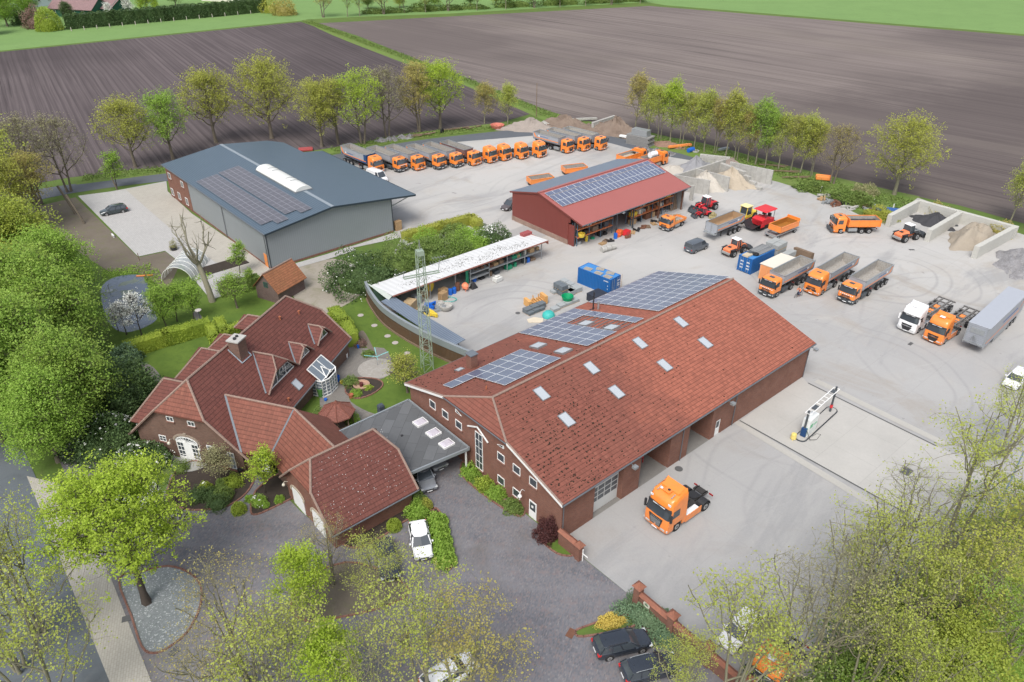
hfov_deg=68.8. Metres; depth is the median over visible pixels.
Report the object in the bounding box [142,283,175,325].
tree
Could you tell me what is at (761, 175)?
bay wall
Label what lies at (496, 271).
stored goods
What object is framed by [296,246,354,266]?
pavers gable
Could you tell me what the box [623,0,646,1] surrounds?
bush
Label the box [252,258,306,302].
tool shed
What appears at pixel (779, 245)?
stone stack
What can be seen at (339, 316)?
hedge
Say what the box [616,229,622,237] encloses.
cement mixer
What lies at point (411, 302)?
wooden crate
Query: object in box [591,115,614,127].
slab wall
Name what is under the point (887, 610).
bush
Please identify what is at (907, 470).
drain grate
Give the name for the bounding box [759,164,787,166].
pole bundle
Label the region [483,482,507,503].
bush
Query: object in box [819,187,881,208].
bush
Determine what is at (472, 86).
verge
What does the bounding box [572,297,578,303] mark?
stone stack
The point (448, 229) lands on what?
bush
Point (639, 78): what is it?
tree
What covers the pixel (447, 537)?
bush
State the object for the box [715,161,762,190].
bay wall
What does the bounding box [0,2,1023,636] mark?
ground
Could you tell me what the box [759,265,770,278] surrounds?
door leaf
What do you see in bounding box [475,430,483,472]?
window
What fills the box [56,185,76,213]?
tree stump
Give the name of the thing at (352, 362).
terrace
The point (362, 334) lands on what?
planting bed
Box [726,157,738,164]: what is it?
heap
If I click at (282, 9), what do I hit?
bush
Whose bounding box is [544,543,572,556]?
bed edging
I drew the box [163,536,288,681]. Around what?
tree
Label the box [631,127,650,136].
grey crate
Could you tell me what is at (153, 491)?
tree
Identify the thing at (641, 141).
slab stack
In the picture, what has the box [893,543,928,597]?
street lamp
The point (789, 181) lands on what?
verge
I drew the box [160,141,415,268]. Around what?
grey hall
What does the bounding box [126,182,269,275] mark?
pavers strip
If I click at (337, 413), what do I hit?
garden pavilion
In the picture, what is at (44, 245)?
tree
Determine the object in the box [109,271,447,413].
garden lawn
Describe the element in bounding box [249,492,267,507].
bush
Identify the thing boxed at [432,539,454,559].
bush
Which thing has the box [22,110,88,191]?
tree
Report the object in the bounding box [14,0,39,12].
tree
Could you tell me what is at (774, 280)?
tipper truck
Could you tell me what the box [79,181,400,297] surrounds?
paved yard
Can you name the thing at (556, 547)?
planting bed
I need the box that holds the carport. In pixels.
[339,399,469,473]
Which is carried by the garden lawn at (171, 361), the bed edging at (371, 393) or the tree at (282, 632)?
the bed edging at (371, 393)
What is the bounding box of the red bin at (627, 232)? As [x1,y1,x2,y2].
[622,229,630,235]
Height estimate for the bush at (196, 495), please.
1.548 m
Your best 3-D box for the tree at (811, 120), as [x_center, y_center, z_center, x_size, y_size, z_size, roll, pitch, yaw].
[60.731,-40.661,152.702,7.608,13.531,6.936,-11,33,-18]
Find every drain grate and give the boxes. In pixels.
[121,614,132,622]
[168,646,178,655]
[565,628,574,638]
[900,467,912,475]
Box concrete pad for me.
[741,377,1022,541]
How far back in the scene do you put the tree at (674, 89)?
168.43 m
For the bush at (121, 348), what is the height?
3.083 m
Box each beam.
[573,117,596,119]
[668,143,691,147]
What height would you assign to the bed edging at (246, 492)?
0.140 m
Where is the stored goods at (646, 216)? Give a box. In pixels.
[643,212,650,219]
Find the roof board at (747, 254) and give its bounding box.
[742,252,752,257]
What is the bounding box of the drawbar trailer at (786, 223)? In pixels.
[764,214,800,237]
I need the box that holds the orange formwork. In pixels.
[524,292,547,305]
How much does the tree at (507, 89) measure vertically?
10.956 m
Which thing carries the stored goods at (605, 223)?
on the pallet rack at (596, 223)
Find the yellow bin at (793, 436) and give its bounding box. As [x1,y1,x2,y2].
[790,432,796,440]
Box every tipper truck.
[340,143,384,170]
[366,145,407,171]
[384,144,426,169]
[405,143,447,168]
[422,141,464,167]
[439,139,481,165]
[533,129,574,152]
[546,127,591,150]
[562,126,608,149]
[758,255,815,297]
[803,251,859,295]
[837,259,894,303]
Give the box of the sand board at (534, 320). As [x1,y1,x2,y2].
[527,317,542,322]
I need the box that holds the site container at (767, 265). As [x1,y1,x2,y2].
[758,253,794,278]
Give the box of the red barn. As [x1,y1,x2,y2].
[510,158,690,246]
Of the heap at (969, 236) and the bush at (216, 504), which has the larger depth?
the heap at (969, 236)
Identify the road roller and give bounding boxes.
[740,203,756,223]
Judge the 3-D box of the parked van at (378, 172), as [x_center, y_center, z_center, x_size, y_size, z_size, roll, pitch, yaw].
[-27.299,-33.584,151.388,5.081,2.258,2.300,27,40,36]
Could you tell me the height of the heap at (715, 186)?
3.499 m
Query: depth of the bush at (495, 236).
123.92 m
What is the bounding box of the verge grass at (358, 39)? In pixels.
[82,20,912,207]
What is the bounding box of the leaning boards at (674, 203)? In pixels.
[669,193,676,210]
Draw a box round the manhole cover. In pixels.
[675,466,682,471]
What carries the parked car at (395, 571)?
on the driveway
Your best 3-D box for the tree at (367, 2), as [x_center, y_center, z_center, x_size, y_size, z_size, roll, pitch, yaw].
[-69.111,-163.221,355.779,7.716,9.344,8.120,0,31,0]
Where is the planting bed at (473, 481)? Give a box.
[461,462,523,514]
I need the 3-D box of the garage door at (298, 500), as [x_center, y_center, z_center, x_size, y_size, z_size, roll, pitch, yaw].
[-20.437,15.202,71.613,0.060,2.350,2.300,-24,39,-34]
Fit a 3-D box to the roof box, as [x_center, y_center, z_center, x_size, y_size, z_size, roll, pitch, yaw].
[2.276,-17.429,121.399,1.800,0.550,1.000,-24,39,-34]
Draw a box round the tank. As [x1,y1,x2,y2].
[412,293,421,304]
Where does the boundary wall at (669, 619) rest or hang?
on the driveway
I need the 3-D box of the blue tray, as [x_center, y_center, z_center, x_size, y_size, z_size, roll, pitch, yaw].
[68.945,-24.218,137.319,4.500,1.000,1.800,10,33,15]
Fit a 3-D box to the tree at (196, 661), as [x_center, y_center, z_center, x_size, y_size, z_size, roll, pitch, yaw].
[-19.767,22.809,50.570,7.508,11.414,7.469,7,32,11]
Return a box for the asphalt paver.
[743,204,777,230]
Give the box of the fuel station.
[796,386,839,441]
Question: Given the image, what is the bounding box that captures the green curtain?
[465,270,468,283]
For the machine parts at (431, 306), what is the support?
on the yard at (765, 498)
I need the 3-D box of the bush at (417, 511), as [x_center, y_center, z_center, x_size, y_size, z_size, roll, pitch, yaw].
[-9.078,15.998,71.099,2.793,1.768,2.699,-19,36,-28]
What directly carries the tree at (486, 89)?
on the field beds at (74, 82)
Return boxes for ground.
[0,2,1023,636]
[26,197,177,286]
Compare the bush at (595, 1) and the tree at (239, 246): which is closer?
the tree at (239, 246)
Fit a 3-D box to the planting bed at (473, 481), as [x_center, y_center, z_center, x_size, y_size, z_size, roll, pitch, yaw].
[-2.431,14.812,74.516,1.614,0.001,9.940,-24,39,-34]
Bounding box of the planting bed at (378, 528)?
[344,509,429,546]
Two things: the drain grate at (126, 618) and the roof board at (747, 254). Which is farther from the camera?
the roof board at (747, 254)
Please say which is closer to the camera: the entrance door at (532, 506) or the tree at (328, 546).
the tree at (328, 546)
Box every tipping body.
[526,173,553,184]
[561,163,587,174]
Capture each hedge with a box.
[62,0,266,29]
[102,261,212,320]
[122,315,210,355]
[204,320,218,344]
[213,315,240,334]
[218,273,259,297]
[327,305,359,347]
[400,212,483,242]
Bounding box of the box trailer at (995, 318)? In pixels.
[962,286,1023,348]
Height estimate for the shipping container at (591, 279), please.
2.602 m
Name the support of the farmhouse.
on the ground at (46, 466)
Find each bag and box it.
[469,282,477,289]
[492,275,502,282]
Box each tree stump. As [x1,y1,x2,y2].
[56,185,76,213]
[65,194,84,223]
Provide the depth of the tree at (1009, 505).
57.24 m
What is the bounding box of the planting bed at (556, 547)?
[547,539,570,554]
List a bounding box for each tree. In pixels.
[0,0,22,26]
[0,111,64,205]
[0,113,34,187]
[0,144,38,210]
[0,185,75,253]
[0,198,40,244]
[0,233,87,329]
[0,251,117,349]
[0,286,83,382]
[0,313,128,426]
[0,325,22,443]
[0,356,106,470]
[0,478,82,635]
[0,532,32,674]
[0,554,117,681]
[1,145,56,224]
[1,236,85,307]
[6,219,105,317]
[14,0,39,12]
[17,4,45,29]
[19,446,209,606]
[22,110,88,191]
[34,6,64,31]
[57,0,73,16]
[88,91,156,167]
[97,148,125,185]
[102,2,112,11]
[103,306,119,330]
[107,299,130,334]
[116,289,153,335]
[121,0,134,9]
[133,597,263,681]
[134,0,147,8]
[135,85,195,159]
[141,480,163,511]
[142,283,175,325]
[148,0,157,6]
[157,278,185,321]
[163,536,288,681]
[167,214,215,302]
[168,62,238,142]
[175,280,201,318]
[192,441,238,478]
[203,579,339,681]
[211,269,250,308]
[217,48,304,138]
[225,238,248,271]
[239,267,255,278]
[241,441,280,493]
[264,538,334,620]
[279,610,364,681]
[284,74,340,146]
[291,507,353,585]
[310,74,351,144]
[312,608,418,681]
[314,0,331,17]
[331,63,388,144]
[339,525,415,609]
[342,0,353,16]
[347,545,491,681]
[361,0,373,8]
[361,64,409,137]
[374,0,386,13]
[378,565,539,681]
[382,347,424,392]
[391,56,440,131]
[407,55,469,128]
[470,78,500,123]
[496,79,520,124]
[624,67,655,126]
[638,78,664,128]
[646,621,731,681]
[648,83,677,138]
[658,77,690,140]
[668,89,696,143]
[679,550,836,681]
[682,91,713,146]
[690,84,723,151]
[709,95,730,152]
[714,82,753,155]
[723,102,753,159]
[736,105,765,160]
[741,92,785,164]
[746,544,896,681]
[758,109,786,167]
[767,110,797,168]
[783,507,933,676]
[786,112,812,169]
[794,107,827,172]
[801,118,833,176]
[810,565,959,681]
[815,485,959,620]
[816,123,863,183]
[845,517,1017,651]
[847,452,993,604]
[859,108,951,194]
[870,609,997,681]
[891,594,939,660]
[894,508,1023,646]
[895,600,1023,681]
[917,384,1023,556]
[950,463,1023,606]
[955,556,1023,681]
[982,365,1023,459]
[1002,156,1023,222]
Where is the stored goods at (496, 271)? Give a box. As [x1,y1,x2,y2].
[492,269,499,274]
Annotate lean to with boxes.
[368,284,464,344]
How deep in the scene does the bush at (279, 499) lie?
72.77 m
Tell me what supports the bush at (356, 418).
on the terrace
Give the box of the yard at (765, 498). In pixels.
[351,136,1023,681]
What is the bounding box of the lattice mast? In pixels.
[395,243,447,371]
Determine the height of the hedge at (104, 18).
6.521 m
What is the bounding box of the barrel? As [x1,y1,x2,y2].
[687,147,694,152]
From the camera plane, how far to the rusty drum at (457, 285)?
110.38 m
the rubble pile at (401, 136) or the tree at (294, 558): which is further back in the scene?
the rubble pile at (401, 136)
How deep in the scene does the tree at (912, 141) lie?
139.38 m
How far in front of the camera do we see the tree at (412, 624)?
49.23 m
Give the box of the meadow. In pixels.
[0,0,1023,50]
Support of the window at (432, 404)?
in the workshop hall
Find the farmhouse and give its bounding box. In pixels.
[128,295,351,486]
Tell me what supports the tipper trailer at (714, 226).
on the yard at (765, 498)
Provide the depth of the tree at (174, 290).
100.38 m
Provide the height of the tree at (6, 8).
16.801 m
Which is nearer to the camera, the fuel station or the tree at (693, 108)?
the fuel station
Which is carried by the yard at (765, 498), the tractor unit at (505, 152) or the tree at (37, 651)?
the tractor unit at (505, 152)
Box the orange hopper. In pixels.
[815,174,830,180]
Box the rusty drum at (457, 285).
[455,282,459,290]
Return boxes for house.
[14,0,51,6]
[47,0,104,16]
[100,0,129,11]
[202,0,238,1]
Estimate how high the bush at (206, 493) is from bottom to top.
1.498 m
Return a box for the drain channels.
[740,383,935,512]
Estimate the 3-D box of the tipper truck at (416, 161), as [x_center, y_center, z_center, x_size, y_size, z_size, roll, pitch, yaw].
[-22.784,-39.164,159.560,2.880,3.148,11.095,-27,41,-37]
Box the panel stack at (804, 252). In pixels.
[794,247,813,258]
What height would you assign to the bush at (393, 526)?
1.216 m
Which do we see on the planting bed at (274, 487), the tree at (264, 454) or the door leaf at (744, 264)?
the tree at (264, 454)
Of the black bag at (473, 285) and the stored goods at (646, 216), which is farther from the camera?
the stored goods at (646, 216)
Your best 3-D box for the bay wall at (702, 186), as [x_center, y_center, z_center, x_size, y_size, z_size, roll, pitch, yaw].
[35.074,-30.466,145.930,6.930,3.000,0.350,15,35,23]
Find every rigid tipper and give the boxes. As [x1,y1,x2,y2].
[616,147,647,158]
[638,149,669,164]
[826,213,881,233]
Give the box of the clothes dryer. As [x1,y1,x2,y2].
[364,347,386,364]
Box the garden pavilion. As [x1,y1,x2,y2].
[318,400,355,428]
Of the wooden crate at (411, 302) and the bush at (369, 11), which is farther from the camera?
the bush at (369, 11)
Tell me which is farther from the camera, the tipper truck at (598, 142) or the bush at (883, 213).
the tipper truck at (598, 142)
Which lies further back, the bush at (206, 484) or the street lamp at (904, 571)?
the bush at (206, 484)
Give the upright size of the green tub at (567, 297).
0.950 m
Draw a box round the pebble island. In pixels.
[120,567,199,651]
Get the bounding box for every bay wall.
[674,159,725,177]
[675,175,709,194]
[689,185,694,200]
[695,168,729,191]
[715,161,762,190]
[730,162,773,184]
[885,200,919,226]
[917,199,1018,238]
[924,211,961,241]
[970,226,1016,258]
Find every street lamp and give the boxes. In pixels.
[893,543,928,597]
[996,450,1023,509]
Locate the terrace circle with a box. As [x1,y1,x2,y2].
[358,358,394,377]
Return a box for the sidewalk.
[27,476,150,681]
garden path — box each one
[141,363,161,383]
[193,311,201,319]
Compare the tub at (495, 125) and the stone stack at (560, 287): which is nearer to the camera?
the stone stack at (560, 287)
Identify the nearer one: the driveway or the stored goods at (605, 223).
the driveway
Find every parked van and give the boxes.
[366,167,387,180]
[684,237,708,253]
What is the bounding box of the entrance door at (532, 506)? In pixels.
[529,499,536,520]
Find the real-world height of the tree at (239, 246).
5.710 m
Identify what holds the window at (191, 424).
in the farmhouse
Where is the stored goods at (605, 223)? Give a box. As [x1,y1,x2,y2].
[602,220,608,226]
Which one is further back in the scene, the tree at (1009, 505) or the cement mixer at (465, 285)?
the cement mixer at (465, 285)
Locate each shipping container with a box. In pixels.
[577,262,620,292]
[736,249,774,274]
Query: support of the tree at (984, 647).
on the ground at (46, 466)
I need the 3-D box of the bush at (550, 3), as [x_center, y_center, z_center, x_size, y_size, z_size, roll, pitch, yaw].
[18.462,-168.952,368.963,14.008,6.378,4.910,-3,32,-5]
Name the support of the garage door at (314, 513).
in the garage
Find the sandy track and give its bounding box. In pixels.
[294,259,359,312]
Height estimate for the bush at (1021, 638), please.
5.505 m
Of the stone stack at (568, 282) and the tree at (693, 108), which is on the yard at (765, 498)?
the stone stack at (568, 282)
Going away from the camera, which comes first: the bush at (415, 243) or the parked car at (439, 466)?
the parked car at (439, 466)
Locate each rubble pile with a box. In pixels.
[374,137,386,142]
[397,134,406,138]
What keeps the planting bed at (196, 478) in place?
on the driveway
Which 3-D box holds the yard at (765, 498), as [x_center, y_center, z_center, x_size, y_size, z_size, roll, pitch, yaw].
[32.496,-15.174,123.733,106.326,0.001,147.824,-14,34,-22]
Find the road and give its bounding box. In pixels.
[0,423,109,681]
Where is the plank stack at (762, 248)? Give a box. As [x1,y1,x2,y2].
[748,243,774,254]
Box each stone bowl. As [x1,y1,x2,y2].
[353,379,369,389]
[439,302,452,310]
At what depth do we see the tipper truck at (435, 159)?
157.84 m
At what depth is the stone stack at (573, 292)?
109.65 m
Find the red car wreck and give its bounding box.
[298,147,312,151]
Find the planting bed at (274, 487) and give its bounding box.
[252,475,290,512]
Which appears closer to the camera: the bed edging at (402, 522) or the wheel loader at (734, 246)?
the bed edging at (402, 522)
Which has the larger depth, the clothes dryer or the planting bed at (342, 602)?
the clothes dryer
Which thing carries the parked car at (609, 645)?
on the driveway
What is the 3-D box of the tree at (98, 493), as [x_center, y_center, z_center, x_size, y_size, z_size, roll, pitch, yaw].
[-30.704,15.333,58.386,14.020,15.931,13.044,27,41,36]
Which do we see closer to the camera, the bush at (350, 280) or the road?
the road
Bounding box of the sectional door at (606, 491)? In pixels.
[593,472,618,511]
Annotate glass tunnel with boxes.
[161,248,208,279]
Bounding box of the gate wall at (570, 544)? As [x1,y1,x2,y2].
[557,528,587,561]
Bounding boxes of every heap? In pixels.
[496,117,550,132]
[544,114,603,133]
[587,115,631,138]
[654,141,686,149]
[661,165,683,174]
[680,155,710,171]
[695,170,724,192]
[717,166,755,190]
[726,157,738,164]
[909,212,957,230]
[948,222,995,250]
[992,248,1023,279]
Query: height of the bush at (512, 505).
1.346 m
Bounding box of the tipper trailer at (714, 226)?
[703,210,745,235]
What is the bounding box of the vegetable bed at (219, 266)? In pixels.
[203,256,248,274]
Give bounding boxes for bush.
[8,5,31,24]
[54,408,138,472]
[75,350,163,428]
[105,341,146,369]
[107,438,176,470]
[169,237,177,249]
[171,458,190,475]
[186,484,206,506]
[198,480,213,489]
[199,486,216,503]
[202,491,230,515]
[212,484,234,500]
[214,477,228,489]
[222,471,245,488]
[230,501,246,516]
[244,494,253,502]
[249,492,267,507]
[258,0,279,13]
[262,502,269,508]
[269,0,297,15]
[274,495,284,503]
[312,405,322,414]
[318,244,401,304]
[340,374,359,387]
[344,411,360,425]
[349,388,362,398]
[353,338,367,348]
[357,230,424,277]
[360,7,388,13]
[360,349,375,357]
[363,384,373,390]
[378,6,411,12]
[386,517,402,533]
[388,236,435,265]
[401,496,430,521]
[402,231,474,265]
[405,2,432,11]
[411,223,443,249]
[411,490,427,503]
[413,0,444,11]
[418,497,433,509]
[427,510,448,527]
[429,520,450,538]
[430,547,457,572]
[431,529,452,547]
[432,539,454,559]
[437,222,470,241]
[439,4,464,10]
[447,224,492,253]
[458,2,493,9]
[459,460,481,481]
[473,474,493,493]
[475,220,511,244]
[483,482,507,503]
[492,0,518,7]
[500,496,523,517]
[508,0,535,6]
[531,514,557,546]
[536,0,563,5]
[557,0,588,4]
[583,0,607,3]
[591,0,626,2]
[592,611,627,630]
[609,588,680,643]
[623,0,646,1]
[647,622,681,653]
[739,642,889,681]
[791,180,824,192]
[802,610,914,681]
[808,561,977,681]
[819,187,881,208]
[826,646,1000,681]
[840,584,1023,681]
[851,181,879,197]
[863,204,900,222]
[878,540,1023,659]
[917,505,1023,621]
[929,199,950,214]
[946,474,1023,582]
[946,576,1023,681]
[975,532,1023,646]
[990,218,1017,239]
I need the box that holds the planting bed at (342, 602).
[292,563,407,619]
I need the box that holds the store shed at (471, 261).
[373,234,548,312]
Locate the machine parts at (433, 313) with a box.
[424,309,437,317]
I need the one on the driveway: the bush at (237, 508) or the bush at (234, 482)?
the bush at (237, 508)
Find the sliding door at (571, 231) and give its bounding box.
[568,224,574,246]
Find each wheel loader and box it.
[687,194,718,212]
[690,207,711,217]
[721,236,752,257]
[892,222,925,242]
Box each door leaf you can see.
[610,276,619,291]
[737,256,751,273]
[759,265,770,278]
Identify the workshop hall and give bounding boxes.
[404,271,818,536]
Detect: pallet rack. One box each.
[572,217,612,246]
[625,194,673,225]
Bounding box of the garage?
[279,428,419,547]
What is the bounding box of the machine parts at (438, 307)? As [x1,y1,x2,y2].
[435,303,445,310]
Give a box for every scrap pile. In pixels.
[821,198,839,204]
[830,199,840,206]
[840,205,858,210]
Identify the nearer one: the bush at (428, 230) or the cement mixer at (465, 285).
the cement mixer at (465, 285)
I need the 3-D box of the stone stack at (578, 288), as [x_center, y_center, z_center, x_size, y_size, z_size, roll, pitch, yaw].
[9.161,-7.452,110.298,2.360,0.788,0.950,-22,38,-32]
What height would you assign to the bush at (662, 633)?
0.942 m
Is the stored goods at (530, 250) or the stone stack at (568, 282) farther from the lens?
the stored goods at (530, 250)
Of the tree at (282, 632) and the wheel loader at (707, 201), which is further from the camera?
the wheel loader at (707, 201)
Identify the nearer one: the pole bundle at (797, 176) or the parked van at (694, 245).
the parked van at (694, 245)
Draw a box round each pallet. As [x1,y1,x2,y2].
[393,219,401,230]
[438,286,447,292]
[438,290,447,300]
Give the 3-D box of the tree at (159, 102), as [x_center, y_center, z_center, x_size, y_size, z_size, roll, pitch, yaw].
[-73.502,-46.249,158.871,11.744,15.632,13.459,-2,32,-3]
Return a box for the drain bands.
[734,379,946,519]
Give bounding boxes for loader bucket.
[709,212,716,218]
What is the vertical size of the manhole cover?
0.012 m
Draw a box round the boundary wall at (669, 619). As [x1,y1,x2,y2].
[632,580,756,681]
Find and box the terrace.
[320,346,390,421]
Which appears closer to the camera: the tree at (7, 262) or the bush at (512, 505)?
the bush at (512, 505)
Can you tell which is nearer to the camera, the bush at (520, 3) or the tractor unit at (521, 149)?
the tractor unit at (521, 149)
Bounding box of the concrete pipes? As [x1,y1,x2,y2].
[600,243,616,252]
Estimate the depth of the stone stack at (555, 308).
105.61 m
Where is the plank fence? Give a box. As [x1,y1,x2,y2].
[364,281,469,362]
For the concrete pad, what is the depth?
80.06 m
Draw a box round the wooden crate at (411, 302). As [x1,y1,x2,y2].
[404,297,417,309]
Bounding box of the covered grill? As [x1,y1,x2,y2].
[377,403,384,411]
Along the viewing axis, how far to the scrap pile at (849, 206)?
139.43 m
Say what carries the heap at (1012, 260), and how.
on the yard at (765, 498)
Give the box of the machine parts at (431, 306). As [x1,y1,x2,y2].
[424,301,435,309]
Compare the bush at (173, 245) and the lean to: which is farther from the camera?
the bush at (173, 245)
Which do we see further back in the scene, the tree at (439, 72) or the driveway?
the tree at (439, 72)
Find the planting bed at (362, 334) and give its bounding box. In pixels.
[359,331,376,358]
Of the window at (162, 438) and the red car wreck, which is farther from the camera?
the red car wreck
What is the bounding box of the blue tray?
[874,204,898,210]
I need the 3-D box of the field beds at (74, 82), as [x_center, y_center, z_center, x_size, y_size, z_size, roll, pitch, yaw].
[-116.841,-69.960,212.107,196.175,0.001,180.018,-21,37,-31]
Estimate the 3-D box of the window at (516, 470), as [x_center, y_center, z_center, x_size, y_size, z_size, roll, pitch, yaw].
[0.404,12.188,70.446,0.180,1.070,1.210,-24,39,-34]
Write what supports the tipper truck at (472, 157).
on the yard at (765, 498)
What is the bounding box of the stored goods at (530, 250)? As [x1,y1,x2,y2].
[527,247,533,252]
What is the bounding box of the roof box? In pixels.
[520,230,531,236]
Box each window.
[159,435,166,442]
[166,416,174,423]
[187,421,195,427]
[228,452,236,468]
[429,399,435,411]
[441,408,448,421]
[454,419,462,432]
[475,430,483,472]
[496,451,504,465]
[496,474,504,488]
[511,463,520,477]
[511,487,520,501]
[528,476,537,490]
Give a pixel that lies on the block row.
(709, 158)
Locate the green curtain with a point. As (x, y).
(467, 276)
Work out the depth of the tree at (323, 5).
332.21 m
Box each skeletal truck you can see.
[897,296,955,333]
[922,305,979,344]
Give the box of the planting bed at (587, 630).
[576,616,633,634]
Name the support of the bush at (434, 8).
on the meadow
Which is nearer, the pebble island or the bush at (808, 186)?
the pebble island
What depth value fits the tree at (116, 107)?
152.50 m
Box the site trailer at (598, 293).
[586,288,606,300]
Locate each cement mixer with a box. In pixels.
[461,282,468,291]
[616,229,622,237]
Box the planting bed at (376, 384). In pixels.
[346,378,381,397]
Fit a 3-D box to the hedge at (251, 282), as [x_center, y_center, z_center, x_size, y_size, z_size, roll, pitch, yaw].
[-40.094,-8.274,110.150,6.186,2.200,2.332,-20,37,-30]
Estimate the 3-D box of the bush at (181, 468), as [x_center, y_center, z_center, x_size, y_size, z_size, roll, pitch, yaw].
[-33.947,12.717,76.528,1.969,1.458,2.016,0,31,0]
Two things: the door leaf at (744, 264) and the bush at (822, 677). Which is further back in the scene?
the door leaf at (744, 264)
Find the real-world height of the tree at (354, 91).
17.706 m
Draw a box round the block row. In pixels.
[700,154,729,162]
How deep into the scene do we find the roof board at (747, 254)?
115.44 m
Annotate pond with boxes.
[101,274,156,331]
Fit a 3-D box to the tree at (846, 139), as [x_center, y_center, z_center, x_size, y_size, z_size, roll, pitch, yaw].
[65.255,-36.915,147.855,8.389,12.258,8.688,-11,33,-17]
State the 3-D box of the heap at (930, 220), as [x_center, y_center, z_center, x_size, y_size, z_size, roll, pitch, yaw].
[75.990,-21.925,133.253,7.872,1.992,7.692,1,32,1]
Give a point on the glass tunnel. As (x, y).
(182, 261)
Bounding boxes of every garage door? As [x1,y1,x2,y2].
[292,487,305,514]
[312,510,326,538]
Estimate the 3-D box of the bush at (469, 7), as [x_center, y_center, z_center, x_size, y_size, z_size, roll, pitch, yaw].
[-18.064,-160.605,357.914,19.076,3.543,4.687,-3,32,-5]
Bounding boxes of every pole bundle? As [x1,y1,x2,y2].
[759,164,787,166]
[774,170,799,172]
[782,176,810,177]
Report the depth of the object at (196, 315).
104.21 m
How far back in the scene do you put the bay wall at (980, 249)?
123.01 m
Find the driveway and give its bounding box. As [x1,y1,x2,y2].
[57,435,723,681]
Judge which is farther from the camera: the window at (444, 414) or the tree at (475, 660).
the window at (444, 414)
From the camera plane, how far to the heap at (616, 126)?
179.41 m
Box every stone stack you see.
[522,300,545,314]
[527,306,544,315]
[550,305,559,311]
[553,280,567,295]
[556,302,566,308]
[560,278,576,286]
[568,285,581,293]
[568,286,575,294]
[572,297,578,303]
[766,237,787,255]
[782,248,796,256]
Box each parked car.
[99,203,127,215]
[374,536,400,581]
[408,519,433,560]
[412,467,437,492]
[418,652,480,681]
[430,460,447,471]
[500,197,511,210]
[591,625,652,661]
[618,649,680,681]
[716,605,762,654]
[1002,365,1023,389]
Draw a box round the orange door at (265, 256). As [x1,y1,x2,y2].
[263,253,267,266]
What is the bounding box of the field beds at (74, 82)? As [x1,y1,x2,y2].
[0,22,528,187]
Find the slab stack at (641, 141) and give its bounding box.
[626,132,654,147]
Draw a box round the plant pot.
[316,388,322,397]
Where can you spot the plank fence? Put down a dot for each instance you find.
(408, 332)
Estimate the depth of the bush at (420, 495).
72.41 m
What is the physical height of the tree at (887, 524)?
13.060 m
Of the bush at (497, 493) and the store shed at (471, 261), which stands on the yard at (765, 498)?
the store shed at (471, 261)
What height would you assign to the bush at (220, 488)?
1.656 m
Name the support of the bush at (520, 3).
on the meadow
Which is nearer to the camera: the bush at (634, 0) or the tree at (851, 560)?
the tree at (851, 560)
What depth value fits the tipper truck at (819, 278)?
111.22 m
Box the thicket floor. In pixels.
[812,534,1021,680]
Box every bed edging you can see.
[118,565,202,653]
[166,460,254,510]
[250,473,291,514]
[290,561,409,621]
[342,505,433,548]
[345,377,382,398]
[431,507,453,570]
[459,460,525,516]
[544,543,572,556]
[574,613,634,637]
[642,625,688,664]
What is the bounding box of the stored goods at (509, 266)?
[504,263,511,269]
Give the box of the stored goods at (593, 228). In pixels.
[590,225,598,231]
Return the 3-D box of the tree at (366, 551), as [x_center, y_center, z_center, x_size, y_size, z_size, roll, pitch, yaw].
[-11.101,18.961,59.670,5.717,8.523,5.334,7,32,11]
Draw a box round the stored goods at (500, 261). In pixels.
[496,259,503,263]
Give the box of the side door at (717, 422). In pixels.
[714,419,720,434]
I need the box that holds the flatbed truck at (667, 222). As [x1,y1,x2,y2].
[658,214,686,230]
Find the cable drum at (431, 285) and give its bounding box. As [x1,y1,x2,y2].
[425,283,433,291]
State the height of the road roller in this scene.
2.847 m
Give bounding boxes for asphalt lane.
[0,130,692,201]
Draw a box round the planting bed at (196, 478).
[168,464,251,508]
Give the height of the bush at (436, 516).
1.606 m
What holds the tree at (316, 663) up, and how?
on the driveway
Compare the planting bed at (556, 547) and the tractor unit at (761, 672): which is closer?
the tractor unit at (761, 672)
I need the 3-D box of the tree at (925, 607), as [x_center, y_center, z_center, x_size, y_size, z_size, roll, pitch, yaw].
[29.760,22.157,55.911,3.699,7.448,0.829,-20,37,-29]
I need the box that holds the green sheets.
[508,252,520,259]
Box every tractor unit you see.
[481,145,498,162]
[497,143,512,160]
[511,141,529,158]
[528,140,547,157]
[643,475,712,533]
[743,636,809,681]
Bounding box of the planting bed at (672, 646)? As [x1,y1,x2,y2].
[646,627,686,660]
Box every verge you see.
[75,120,541,184]
[304,20,556,119]
[649,136,920,212]
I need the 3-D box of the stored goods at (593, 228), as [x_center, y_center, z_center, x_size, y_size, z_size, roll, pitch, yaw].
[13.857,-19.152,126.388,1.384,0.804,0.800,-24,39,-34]
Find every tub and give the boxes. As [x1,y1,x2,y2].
[490,123,504,128]
[542,310,554,318]
[561,293,573,301]
[578,232,584,237]
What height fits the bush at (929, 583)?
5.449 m
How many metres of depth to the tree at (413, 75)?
174.77 m

